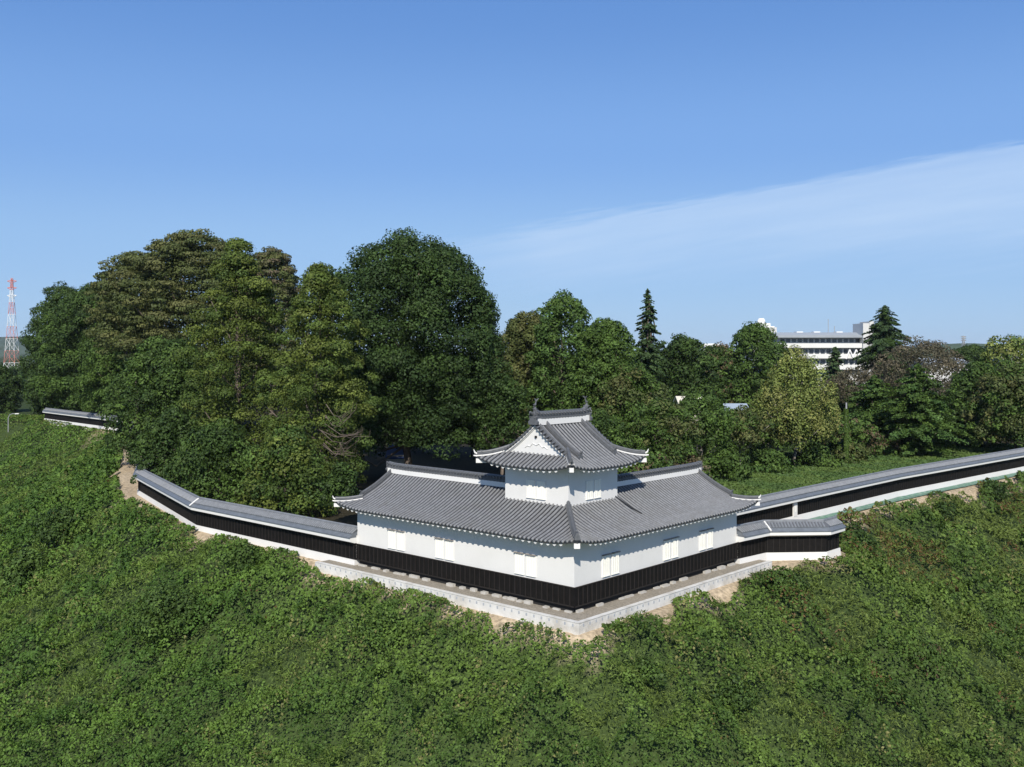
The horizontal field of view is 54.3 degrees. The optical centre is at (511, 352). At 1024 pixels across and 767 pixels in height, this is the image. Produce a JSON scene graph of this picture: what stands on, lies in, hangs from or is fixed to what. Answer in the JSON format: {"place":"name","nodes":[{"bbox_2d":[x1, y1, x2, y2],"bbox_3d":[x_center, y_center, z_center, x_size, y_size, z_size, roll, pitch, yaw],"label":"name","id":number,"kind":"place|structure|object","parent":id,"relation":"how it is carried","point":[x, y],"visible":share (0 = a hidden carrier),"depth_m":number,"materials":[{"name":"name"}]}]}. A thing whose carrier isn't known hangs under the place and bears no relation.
{"place":"outdoors","nodes":[
{"label":"outdoors","id":0,"kind":"place"},
{"bbox_2d":[0,337,44,356],"bbox_3d":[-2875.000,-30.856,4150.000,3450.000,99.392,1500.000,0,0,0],"label":"hills","id":1,"kind":"structure","parent":0,"point":[3,341],"depth_m":3591.45,"materials":[{"name":"green plant"}]},
{"bbox_2d":[0,355,1023,766],"bbox_3d":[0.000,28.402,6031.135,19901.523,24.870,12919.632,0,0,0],"label":"ground","id":2,"kind":"structure","parent":0,"point":[370,473],"depth_m":66.56,"materials":[{"name":"green plant"}]},
{"bbox_2d":[3,278,19,366],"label":"power pylon","id":3,"kind":"object","parent":2,"relation":"on","point":[12,287],"visible":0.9,"depth_m":699.33,"materials":[{"name":"red metal"}]},
{"bbox_2d":[0,365,24,413],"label":"tree","id":4,"kind":"object","parent":2,"relation":"on","point":[15,383],"visible":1,"depth_m":266.83,"materials":[{"name":"green plant"}]},
{"bbox_2d":[0,548,49,589],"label":"shrub","id":5,"kind":"object","parent":2,"relation":"on","point":[20,563],"visible":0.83,"depth_m":99.76,"materials":[{"name":"green plant"}]},
{"bbox_2d":[13,281,87,414],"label":"tree","id":6,"kind":"object","parent":2,"relation":"on","point":[31,346],"visible":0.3,"depth_m":251.95,"materials":[{"name":"green plant"}]},
{"bbox_2d":[28,503,91,544],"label":"shrub","id":7,"kind":"object","parent":2,"relation":"on","point":[53,522],"visible":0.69,"depth_m":107.79,"materials":[{"name":"green plant"}]},
{"bbox_2d":[35,348,95,414],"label":"tree","id":8,"kind":"object","parent":2,"relation":"on","point":[51,395],"visible":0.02,"depth_m":253.12,"materials":[{"name":"green plant"}]},
{"bbox_2d":[28,280,107,413],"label":"tree","id":9,"kind":"object","parent":2,"relation":"on","point":[60,373],"visible":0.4,"depth_m":238.50,"materials":[{"name":"green plant"}]},
{"bbox_2d":[42,408,133,436],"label":"castle wall","id":10,"kind":"structure","parent":2,"relation":"on","point":[88,419],"depth_m":224.28,"materials":[{"name":"paint"}]},
{"bbox_2d":[67,322,163,413],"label":"tree","id":11,"kind":"object","parent":2,"relation":"on","point":[105,368],"visible":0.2,"depth_m":209.73,"materials":[{"name":"green plant"}]},
{"bbox_2d":[81,250,189,432],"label":"tree","id":12,"kind":"object","parent":2,"relation":"on","point":[105,335],"visible":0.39,"depth_m":189.03,"materials":[{"name":"green plant"}]},
{"bbox_2d":[116,579,212,642],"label":"shrub","id":13,"kind":"object","parent":2,"relation":"on","point":[170,596],"visible":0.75,"depth_m":75.61,"materials":[{"name":"green plant"}]},
{"bbox_2d":[95,335,235,460],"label":"tree","id":14,"kind":"object","parent":2,"relation":"on","point":[161,372],"visible":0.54,"depth_m":140.35,"materials":[{"name":"green plant"}]},
{"bbox_2d":[124,406,215,483],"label":"shrub","id":15,"kind":"object","parent":2,"relation":"on","point":[170,429],"visible":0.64,"depth_m":115.71,"materials":[{"name":"green plant"}]},
{"bbox_2d":[103,228,277,389],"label":"tree","id":16,"kind":"object","parent":2,"relation":"on","point":[184,249],"visible":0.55,"depth_m":181.17,"materials":[{"name":"green plant"}]},
{"bbox_2d":[161,417,279,505],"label":"shrub","id":17,"kind":"object","parent":2,"relation":"on","point":[225,440],"visible":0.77,"depth_m":103.62,"materials":[{"name":"green plant"}]},
{"bbox_2d":[170,237,305,459],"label":"tree","id":18,"kind":"object","parent":2,"relation":"on","point":[236,264],"visible":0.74,"depth_m":126.02,"materials":[{"name":"green plant"}]},
{"bbox_2d":[217,539,266,573],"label":"shrub","id":19,"kind":"object","parent":2,"relation":"on","point":[242,550],"visible":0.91,"depth_m":80.47,"materials":[{"name":"green plant"}]},
{"bbox_2d":[133,463,359,564],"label":"castle wall","id":20,"kind":"structure","parent":2,"relation":"on","point":[314,538],"depth_m":84.98,"materials":[{"name":"paint"}]},
{"bbox_2d":[223,246,312,414],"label":"tree","id":21,"kind":"object","parent":2,"relation":"on","point":[273,259],"visible":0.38,"depth_m":179.13,"materials":[{"name":"green plant"}]},
{"bbox_2d":[233,423,337,517],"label":"shrub","id":22,"kind":"object","parent":2,"relation":"on","point":[288,450],"visible":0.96,"depth_m":97.88,"materials":[{"name":"green plant"}]},
{"bbox_2d":[253,261,383,500],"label":"tree","id":23,"kind":"object","parent":2,"relation":"on","point":[318,279],"visible":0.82,"depth_m":110.16,"materials":[{"name":"green plant"}]},
{"bbox_2d":[318,460,359,508],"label":"shrub","id":24,"kind":"object","parent":2,"relation":"on","point":[340,473],"visible":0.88,"depth_m":91.46,"materials":[{"name":"green plant"}]},
{"bbox_2d":[352,610,415,648],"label":"shrub","id":25,"kind":"object","parent":2,"relation":"on","point":[391,625],"visible":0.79,"depth_m":65.10,"materials":[{"name":"green plant"}]},
{"bbox_2d":[385,443,404,463],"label":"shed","id":26,"kind":"structure","parent":2,"relation":"on","point":[397,457],"depth_m":133.50,"materials":[{"name":"blue"}]},
{"bbox_2d":[304,226,512,466],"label":"tree","id":27,"kind":"object","parent":2,"relation":"on","point":[416,282],"visible":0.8,"depth_m":122.31,"materials":[{"name":"green plant"}]},
{"bbox_2d":[0,350,951,420],"bbox_3d":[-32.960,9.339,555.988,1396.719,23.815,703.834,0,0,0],"label":"woodland","id":28,"kind":"object","parent":2,"relation":"on","point":[841,406],"visible":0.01,"depth_m":276.00,"materials":[{"name":"green plant"}]},
{"bbox_2d":[465,401,494,456],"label":"tree","id":29,"kind":"object","parent":2,"relation":"on","point":[471,444],"depth_m":155.72,"materials":[{"name":"green plant"}]},
{"bbox_2d":[464,373,536,474],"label":"tree","id":30,"kind":"object","parent":2,"relation":"on","point":[518,397],"visible":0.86,"depth_m":123.28,"materials":[{"name":"green plant"}]},
{"bbox_2d":[487,309,569,433],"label":"tree","id":31,"kind":"object","parent":2,"relation":"on","point":[518,333],"visible":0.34,"depth_m":142.06,"materials":[{"name":"green plant"}]},
{"bbox_2d":[315,560,771,634],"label":"concrete kerb","id":32,"kind":"structure","parent":2,"relation":"on","point":[574,627],"depth_m":65.98,"materials":[{"name":"white concrete"}]},
{"bbox_2d":[332,395,760,612],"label":"corner turret","id":33,"kind":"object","parent":2,"relation":"on","point":[561,514],"visible":1,"depth_m":68.59,"materials":[{"name":"paint"}]},
{"bbox_2d":[387,529,404,550],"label":"window","id":34,"kind":"structure","parent":33,"relation":"in","point":[396,538],"depth_m":73.18,"materials":[{"name":"paint"}]},
{"bbox_2d":[434,537,453,560],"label":"window","id":35,"kind":"structure","parent":33,"relation":"in","point":[444,548],"depth_m":69.78,"materials":[{"name":"paint"}]},
{"bbox_2d":[513,551,535,577],"bbox_3d":[0.816,13.740,64.664,1.890,1.440,0.170,0,0,42],"label":"window","id":36,"kind":"structure","parent":33,"relation":"in","point":[524,564],"depth_m":64.69,"materials":[{"name":"paint"}]},
{"bbox_2d":[526,479,545,499],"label":"window","id":37,"kind":"structure","parent":33,"relation":"in","point":[535,489],"depth_m":67.42,"materials":[{"name":"paint"}]},
{"bbox_2d":[585,479,600,499],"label":"window","id":38,"kind":"structure","parent":33,"relation":"in","point":[592,487],"depth_m":67.37,"materials":[{"name":"paint"}]},
{"bbox_2d":[601,551,620,577],"bbox_3d":[6.430,13.730,64.688,0.170,1.460,1.890,0,0,42],"label":"window","id":39,"kind":"structure","parent":33,"relation":"in","point":[610,561],"depth_m":64.55,"materials":[{"name":"paint"}]},
{"bbox_2d":[663,536,679,560],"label":"window","id":40,"kind":"structure","parent":33,"relation":"in","point":[670,546],"depth_m":69.90,"materials":[{"name":"paint"}]},
{"bbox_2d":[699,528,713,550],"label":"window","id":41,"kind":"structure","parent":33,"relation":"in","point":[705,536],"depth_m":73.22,"materials":[{"name":"paint"}]},
{"bbox_2d":[523,288,597,410],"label":"tree","id":42,"kind":"object","parent":2,"relation":"on","point":[547,334],"visible":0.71,"depth_m":135.77,"materials":[{"name":"green plant"}]},
{"bbox_2d":[561,317,650,429],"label":"tree","id":43,"kind":"object","parent":2,"relation":"on","point":[603,345],"visible":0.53,"depth_m":129.98,"materials":[{"name":"green plant"}]},
{"bbox_2d":[589,406,635,471],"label":"tree","id":44,"kind":"object","parent":2,"relation":"on","point":[614,431],"visible":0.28,"depth_m":110.55,"materials":[{"name":"green plant"}]},
{"bbox_2d":[591,362,672,453],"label":"tree","id":45,"kind":"object","parent":2,"relation":"on","point":[639,384],"visible":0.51,"depth_m":123.15,"materials":[{"name":"green plant"}]},
{"bbox_2d":[612,654,668,688],"bbox_3d":[7.384,18.434,58.300,3.572,1.561,3.229,0,0,0],"label":"shrub","id":46,"kind":"object","parent":2,"relation":"on","point":[648,668],"visible":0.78,"depth_m":57.58,"materials":[{"name":"green plant"}]},
{"bbox_2d":[634,288,665,399],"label":"tree","id":47,"kind":"object","parent":2,"relation":"on","point":[647,330],"visible":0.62,"depth_m":145.50,"materials":[{"name":"green plant"}]},
{"bbox_2d":[623,396,704,464],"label":"tree","id":48,"kind":"object","parent":2,"relation":"on","point":[674,425],"visible":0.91,"depth_m":112.44,"materials":[{"name":"green plant"}]},
{"bbox_2d":[636,332,723,414],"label":"tree","id":49,"kind":"object","parent":2,"relation":"on","point":[681,349],"visible":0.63,"depth_m":174.72,"materials":[{"name":"green plant"}]},
{"bbox_2d":[653,415,715,456],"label":"thicket","id":50,"kind":"object","parent":2,"relation":"on","point":[704,450],"visible":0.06,"depth_m":142.88,"materials":[{"name":"green plant"}]},
{"bbox_2d":[673,396,702,420],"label":"house","id":51,"kind":"structure","parent":2,"relation":"on","point":[677,398],"depth_m":159.49,"materials":[{"name":"white paint"}]},
{"bbox_2d":[666,448,712,477],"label":"thicket","id":52,"kind":"object","parent":2,"relation":"on","point":[706,470],"visible":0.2,"depth_m":112.77,"materials":[{"name":"green plant"}]},
{"bbox_2d":[669,389,739,456],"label":"tree","id":53,"kind":"object","parent":2,"relation":"on","point":[690,401],"visible":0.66,"depth_m":125.78,"materials":[{"name":"green plant"}]},
{"bbox_2d":[685,341,751,411],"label":"tree","id":54,"kind":"object","parent":2,"relation":"on","point":[718,351],"visible":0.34,"depth_m":196.25,"materials":[{"name":"green plant"}]},
{"bbox_2d":[698,447,753,481],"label":"thicket","id":55,"kind":"object","parent":2,"relation":"on","point":[725,461],"visible":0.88,"depth_m":124.97,"materials":[{"name":"green plant"}]},
{"bbox_2d":[703,674,761,719],"bbox_3d":[12.908,19.979,58.590,3.409,2.096,4.448,0,0,0],"label":"shrub","id":56,"kind":"object","parent":2,"relation":"on","point":[738,695],"visible":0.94,"depth_m":58.09,"materials":[{"name":"green plant"}]},
{"bbox_2d":[723,403,747,409],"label":"house","id":57,"kind":"structure","parent":2,"relation":"on","point":[732,405],"depth_m":164.60,"materials":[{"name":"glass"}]},
{"bbox_2d":[706,404,778,463],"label":"tree","id":58,"kind":"object","parent":2,"relation":"on","point":[746,425],"visible":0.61,"depth_m":131.56,"materials":[{"name":"green plant"}]},
{"bbox_2d":[705,424,782,460],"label":"thicket","id":59,"kind":"object","parent":2,"relation":"on","point":[735,447],"visible":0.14,"depth_m":147.94,"materials":[{"name":"green plant"}]},
{"bbox_2d":[717,321,796,415],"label":"tree","id":60,"kind":"object","parent":2,"relation":"on","point":[759,340],"visible":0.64,"depth_m":192.83,"materials":[{"name":"green plant"}]},
{"bbox_2d":[745,318,776,376],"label":"office building","id":61,"kind":"structure","parent":2,"relation":"on","point":[760,320],"depth_m":331.00,"materials":[{"name":"white paint"}]},
{"bbox_2d":[743,446,794,473],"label":"thicket","id":62,"kind":"object","parent":2,"relation":"on","point":[761,458],"visible":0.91,"depth_m":133.33,"materials":[{"name":"green plant"}]},
{"bbox_2d":[754,565,809,594],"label":"shrub","id":63,"kind":"object","parent":2,"relation":"on","point":[784,572],"visible":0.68,"depth_m":73.59,"materials":[{"name":"green plant"}]},
{"bbox_2d":[754,414,809,450],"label":"tree","id":64,"kind":"object","parent":2,"relation":"on","point":[778,439],"visible":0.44,"depth_m":137.22,"materials":[{"name":"green plant"}]},
{"bbox_2d":[734,514,845,563],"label":"castle wall","id":65,"kind":"structure","parent":2,"relation":"on","point":[788,539],"depth_m":78.98,"materials":[{"name":"paint"}]},
{"bbox_2d":[750,344,842,464],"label":"tree","id":66,"kind":"object","parent":2,"relation":"on","point":[802,371],"visible":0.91,"depth_m":137.45,"materials":[{"name":"green plant"}]},
{"bbox_2d":[781,442,845,467],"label":"thicket","id":67,"kind":"object","parent":2,"relation":"on","point":[814,453],"visible":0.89,"depth_m":140.34,"materials":[{"name":"green plant"}]},
{"bbox_2d":[772,319,873,402],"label":"school building","id":68,"kind":"structure","parent":2,"relation":"on","point":[821,345],"depth_m":299.94,"materials":[{"name":"white paint"}]},
{"bbox_2d":[804,410,846,444],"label":"tree","id":69,"kind":"object","parent":2,"relation":"on","point":[833,437],"visible":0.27,"depth_m":142.96,"materials":[{"name":"green plant"}]},
{"bbox_2d":[783,412,868,451],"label":"thicket","id":70,"kind":"object","parent":2,"relation":"on","point":[829,444],"visible":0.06,"depth_m":159.47,"materials":[{"name":"green plant"}]},
{"bbox_2d":[821,346,850,400],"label":"tree","id":71,"kind":"object","parent":2,"relation":"on","point":[832,367],"visible":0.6,"depth_m":214.47,"materials":[{"name":"green plant"}]},
{"bbox_2d":[843,403,848,462],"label":"utility pole","id":72,"kind":"object","parent":2,"relation":"on","point":[846,436],"visible":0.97,"depth_m":144.75,"materials":[{"name":"grey metal"}]},
{"bbox_2d":[824,437,873,463],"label":"thicket","id":73,"kind":"object","parent":2,"relation":"on","point":[857,452],"visible":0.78,"depth_m":146.39,"materials":[{"name":"green plant"}]},
{"bbox_2d":[822,417,884,447],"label":"tree","id":74,"kind":"object","parent":2,"relation":"on","point":[861,432],"visible":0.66,"depth_m":149.86,"materials":[{"name":"green plant"}]},
{"bbox_2d":[816,367,895,408],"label":"tree","id":75,"kind":"object","parent":2,"relation":"on","point":[862,376],"visible":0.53,"depth_m":202.86,"materials":[{"name":"brown plant"}]},
{"bbox_2d":[840,519,879,552],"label":"shrub","id":76,"kind":"object","parent":2,"relation":"on","point":[860,533],"visible":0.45,"depth_m":94.46,"materials":[{"name":"green plant"}]},
{"bbox_2d":[707,442,1023,495],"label":"grass","id":77,"kind":"structure","parent":2,"relation":"on","point":[759,483],"depth_m":134.47,"materials":[{"name":"green plant"}]},
{"bbox_2d":[617,447,679,473],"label":"thicket","id":78,"kind":"object","parent":77,"relation":"on","point":[656,460],"visible":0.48,"depth_m":104.35,"materials":[{"name":"green plant"}]},
{"bbox_2d":[839,375,903,439],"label":"tree","id":79,"kind":"object","parent":2,"relation":"on","point":[872,391],"visible":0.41,"depth_m":166.88,"materials":[{"name":"green plant"}]},
{"bbox_2d":[737,447,1023,524],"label":"castle wall","id":80,"kind":"structure","parent":2,"relation":"on","point":[820,499],"depth_m":110.04,"materials":[{"name":"paint"}]},
{"bbox_2d":[793,502,796,516],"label":"wall pier","id":81,"kind":"structure","parent":80,"relation":"attached to","point":[794,509],"depth_m":96.57,"materials":[{"name":"paint"}]},
{"bbox_2d":[852,305,920,375],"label":"tree","id":82,"kind":"object","parent":2,"relation":"on","point":[883,336],"visible":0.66,"depth_m":243.39,"materials":[{"name":"green plant"}]},
{"bbox_2d":[868,434,904,456],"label":"thicket","id":83,"kind":"object","parent":2,"relation":"on","point":[889,446],"visible":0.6,"depth_m":155.67,"materials":[{"name":"green plant"}]},
{"bbox_2d":[810,473,1016,518],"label":"ground net","id":84,"kind":"object","parent":2,"relation":"on","point":[868,506],"visible":0.69,"depth_m":115.64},
{"bbox_2d":[857,335,974,403],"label":"tree","id":85,"kind":"object","parent":2,"relation":"on","point":[935,349],"visible":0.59,"depth_m":197.12,"materials":[{"name":"brown plant"}]},
{"bbox_2d":[872,363,972,455],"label":"tree","id":86,"kind":"object","parent":2,"relation":"on","point":[925,429],"visible":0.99,"depth_m":153.74,"materials":[{"name":"green plant"}]},
{"bbox_2d":[903,641,953,677],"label":"shrub","id":87,"kind":"object","parent":2,"relation":"on","point":[938,653],"visible":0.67,"depth_m":69.76,"materials":[{"name":"green plant"}]},
{"bbox_2d":[912,358,967,382],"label":"house","id":88,"kind":"structure","parent":2,"relation":"on","point":[943,376],"depth_m":283.56,"materials":[{"name":"white glass"}]},
{"bbox_2d":[932,501,964,518],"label":"shrub","id":89,"kind":"object","parent":2,"relation":"on","point":[943,508],"visible":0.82,"depth_m":112.31,"materials":[{"name":"green plant"}]},
{"bbox_2d":[932,401,985,445],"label":"tree","id":90,"kind":"object","parent":2,"relation":"on","point":[956,421],"visible":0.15,"depth_m":169.68,"materials":[{"name":"green plant"}]},
{"bbox_2d":[950,344,990,364],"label":"tree","id":91,"kind":"object","parent":2,"relation":"on","point":[972,352],"visible":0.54,"depth_m":325.88,"materials":[{"name":"green plant"}]},
{"bbox_2d":[945,360,1020,444],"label":"tree","id":92,"kind":"object","parent":2,"relation":"on","point":[964,381],"visible":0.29,"depth_m":170.20,"materials":[{"name":"green plant"}]},
{"bbox_2d":[959,358,1023,448],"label":"tree","id":93,"kind":"object","parent":2,"relation":"on","point":[1000,415],"visible":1,"depth_m":155.38,"materials":[{"name":"green plant"}]},
{"bbox_2d":[978,480,1011,500],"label":"shrub","id":94,"kind":"object","parent":2,"relation":"on","point":[991,486],"visible":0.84,"depth_m":122.42,"materials":[{"name":"green plant"}]},
{"bbox_2d":[978,334,1023,439],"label":"tree","id":95,"kind":"object","parent":2,"relation":"on","point":[1011,352],"visible":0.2,"depth_m":183.40,"materials":[{"name":"green plant"}]},
{"bbox_2d":[0,0,1023,353],"label":"sky","id":96,"kind":"structure","parent":0,"point":[793,165],"materials":[{"name":"blue"}]},
{"bbox_2d":[321,560,764,620],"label":"path","id":97,"kind":"structure","parent":0,"point":[610,606],"depth_m":67.72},
{"bbox_2d":[913,343,1016,357],"bbox_3d":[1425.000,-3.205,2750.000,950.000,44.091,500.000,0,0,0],"label":"hills","id":98,"kind":"structure","parent":0,"point":[955,346],"depth_m":2664.22,"materials":[{"name":"green plant"}]}
]}

